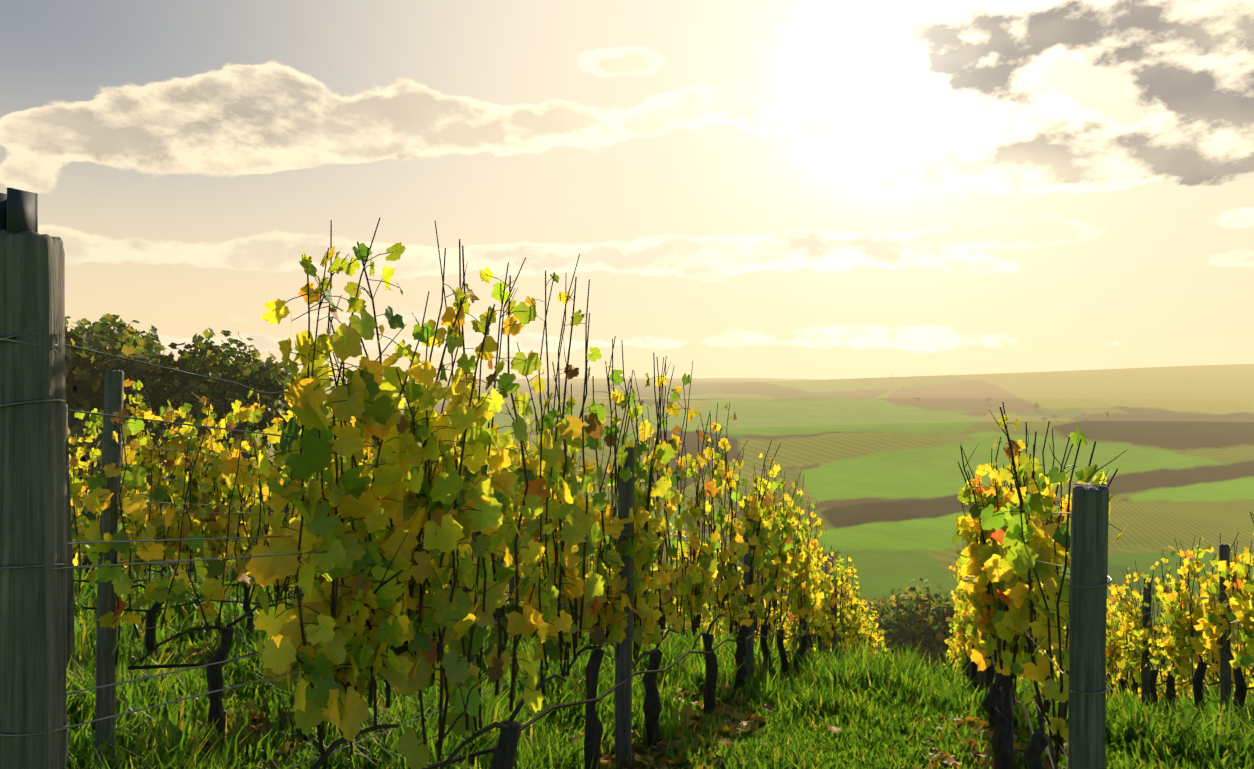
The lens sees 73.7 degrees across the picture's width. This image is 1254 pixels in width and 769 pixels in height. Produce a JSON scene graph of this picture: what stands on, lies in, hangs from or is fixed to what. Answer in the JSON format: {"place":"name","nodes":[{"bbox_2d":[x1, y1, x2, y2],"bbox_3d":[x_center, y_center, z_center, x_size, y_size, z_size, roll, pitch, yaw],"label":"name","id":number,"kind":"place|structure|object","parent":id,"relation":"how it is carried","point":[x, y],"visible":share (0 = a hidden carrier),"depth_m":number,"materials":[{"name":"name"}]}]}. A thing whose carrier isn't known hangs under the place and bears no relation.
{"place":"outdoors","nodes":[
{"label":"outdoors","id":0,"kind":"place"},
{"bbox_2d":[0,0,293,116],"label":"sky","id":1,"kind":"structure","parent":0,"point":[51,50],"materials":[{"name":"blue"}]},
{"bbox_2d":[0,0,1253,379],"bbox_3d":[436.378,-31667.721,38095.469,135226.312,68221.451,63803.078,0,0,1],"label":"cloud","id":2,"kind":"structure","parent":0,"point":[806,188],"depth_m":63685.95,"materials":[{"name":"white"}]},
{"bbox_2d":[75,364,1253,768],"bbox_3d":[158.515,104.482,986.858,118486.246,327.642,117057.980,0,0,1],"label":"ground","id":3,"kind":"structure","parent":0,"point":[877,460],"depth_m":460.56,"materials":[{"name":"green plant"}]},
{"bbox_2d":[65,313,177,557],"bbox_3d":[-27.469,3.712,40.900,12.535,14.743,11.396,0,0,-31],"label":"tree","id":4,"kind":"object","parent":3,"relation":"on","point":[85,372],"visible":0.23,"depth_m":39.39,"materials":[{"name":"green plant"}]},
{"bbox_2d":[70,315,173,514],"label":"tree","id":5,"kind":"object","parent":3,"relation":"on","point":[153,329],"visible":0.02,"depth_m":47.00,"materials":[{"name":"green plant"}]},
{"bbox_2d":[72,489,281,590],"bbox_3d":[-1.866,9.018,29.358,0.134,16.069,37.544,0,0,21],"label":"trellis row","id":6,"kind":"object","parent":3,"relation":"on","point":[170,570],"depth_m":13.90,"materials":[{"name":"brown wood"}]},
{"bbox_2d":[72,501,302,592],"bbox_3d":[-6.876,9.928,33.782,0.660,15.278,34.467,0,0,21],"label":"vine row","id":7,"kind":"object","parent":3,"relation":"on","point":[137,553],"depth_m":19.23,"materials":[{"name":"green plant"}]},
{"bbox_2d":[87,328,337,506],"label":"tree","id":8,"kind":"object","parent":3,"relation":"on","point":[270,375],"visible":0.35,"depth_m":41.25,"materials":[{"name":"green plant"}]},
{"bbox_2d":[69,443,506,615],"bbox_3d":[-1.803,9.034,29.486,0.735,16.529,37.725,0,0,21],"label":"vine row","id":9,"kind":"object","parent":3,"relation":"on","point":[95,464],"depth_m":12.84,"materials":[{"name":"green plant"}]},
{"bbox_2d":[70,465,506,597],"bbox_3d":[-3.519,9.350,30.906,0.718,15.955,36.568,0,0,21],"label":"vine row","id":10,"kind":"object","parent":3,"relation":"on","point":[147,522],"depth_m":14.87,"materials":[{"name":"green plant"}]},
{"bbox_2d":[72,468,505,613],"bbox_3d":[-5.116,9.563,32.452,0.769,15.834,35.566,0,0,20],"label":"vine row","id":11,"kind":"object","parent":3,"relation":"on","point":[170,564],"visible":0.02,"depth_m":18.69,"materials":[{"name":"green plant"}]},
{"bbox_2d":[73,476,508,596],"bbox_3d":[-0.184,8.762,27.922,0.183,16.210,38.644,0,0,21],"label":"trellis row","id":12,"kind":"object","parent":3,"relation":"on","point":[192,561],"depth_m":11.39,"materials":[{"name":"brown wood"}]},
{"bbox_2d":[243,369,418,527],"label":"tree","id":13,"kind":"object","parent":3,"relation":"on","point":[285,507],"visible":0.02,"depth_m":44.33,"materials":[{"name":"green plant"}]},
{"bbox_2d":[68,433,669,636],"bbox_3d":[-0.215,8.919,27.875,0.724,16.637,38.938,0,0,21],"label":"vine row","id":14,"kind":"object","parent":3,"relation":"on","point":[125,519],"visible":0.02,"depth_m":11.02,"materials":[{"name":"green plant"}]},
{"bbox_2d":[0,188,878,768],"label":"trellis row","id":15,"kind":"object","parent":3,"relation":"on","point":[34,568],"visible":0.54,"depth_m":1.64,"materials":[{"name":"grey wood"}]},
{"bbox_2d":[245,217,896,768],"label":"vine row","id":16,"kind":"object","parent":3,"relation":"on","point":[347,621],"visible":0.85,"depth_m":2.99,"materials":[{"name":"yellow plant"}]},
{"bbox_2d":[95,369,1112,768],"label":"trellis row","id":17,"kind":"object","parent":3,"relation":"on","point":[1089,513],"depth_m":2.47,"materials":[{"name":"grey wood"}]},
{"bbox_2d":[83,364,1126,768],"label":"vine row","id":18,"kind":"object","parent":3,"relation":"on","point":[1008,587],"depth_m":4.29,"materials":[{"name":"yellow plant"}]},
{"bbox_2d":[66,370,1253,730],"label":"vine row","id":19,"kind":"object","parent":3,"relation":"on","point":[1177,645],"depth_m":7.42,"materials":[{"name":"yellow plant"}]},
{"bbox_2d":[66,404,1253,722],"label":"trellis row","id":20,"kind":"object","parent":3,"relation":"on","point":[1225,681],"depth_m":7.68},
{"bbox_2d":[66,546,1253,768],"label":"grass","id":21,"kind":"structure","parent":3,"relation":"on","point":[880,704],"depth_m":5.79,"materials":[{"name":"green plant"}]},
{"bbox_2d":[68,420,1253,708],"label":"vine row","id":22,"kind":"object","parent":3,"relation":"on","point":[250,501],"depth_m":10.02,"materials":[{"name":"yellow plant"}]},
{"bbox_2d":[69,463,1253,704],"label":"trellis row","id":23,"kind":"object","parent":3,"relation":"on","point":[300,590],"depth_m":10.93,"materials":[{"name":"grey metal"}]},
{"bbox_2d":[719,583,792,639],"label":"bush","id":24,"kind":"object","parent":3,"relation":"on","point":[779,587],"visible":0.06,"depth_m":57.41,"materials":[{"name":"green plant"}]},
{"bbox_2d":[760,603,878,653],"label":"bush","id":25,"kind":"object","parent":3,"relation":"on","point":[838,639],"visible":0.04,"depth_m":51.87,"materials":[{"name":"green plant"}]},
{"bbox_2d":[838,596,897,618],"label":"bush","id":26,"kind":"object","parent":3,"relation":"on","point":[880,611],"visible":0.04,"depth_m":62.11,"materials":[{"name":"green plant"}]},
{"bbox_2d":[865,578,995,676],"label":"bush","id":27,"kind":"object","parent":3,"relation":"on","point":[907,624],"visible":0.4,"depth_m":45.97,"materials":[{"name":"green plant"}]},
{"bbox_2d":[1021,618,1128,682],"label":"bush","id":28,"kind":"object","parent":3,"relation":"on","point":[1064,624],"depth_m":48.71,"materials":[{"name":"green plant"}]},
{"bbox_2d":[1138,679,1252,704],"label":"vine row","id":29,"kind":"object","parent":3,"relation":"on","point":[1189,694],"depth_m":23.64,"materials":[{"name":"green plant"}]}
]}

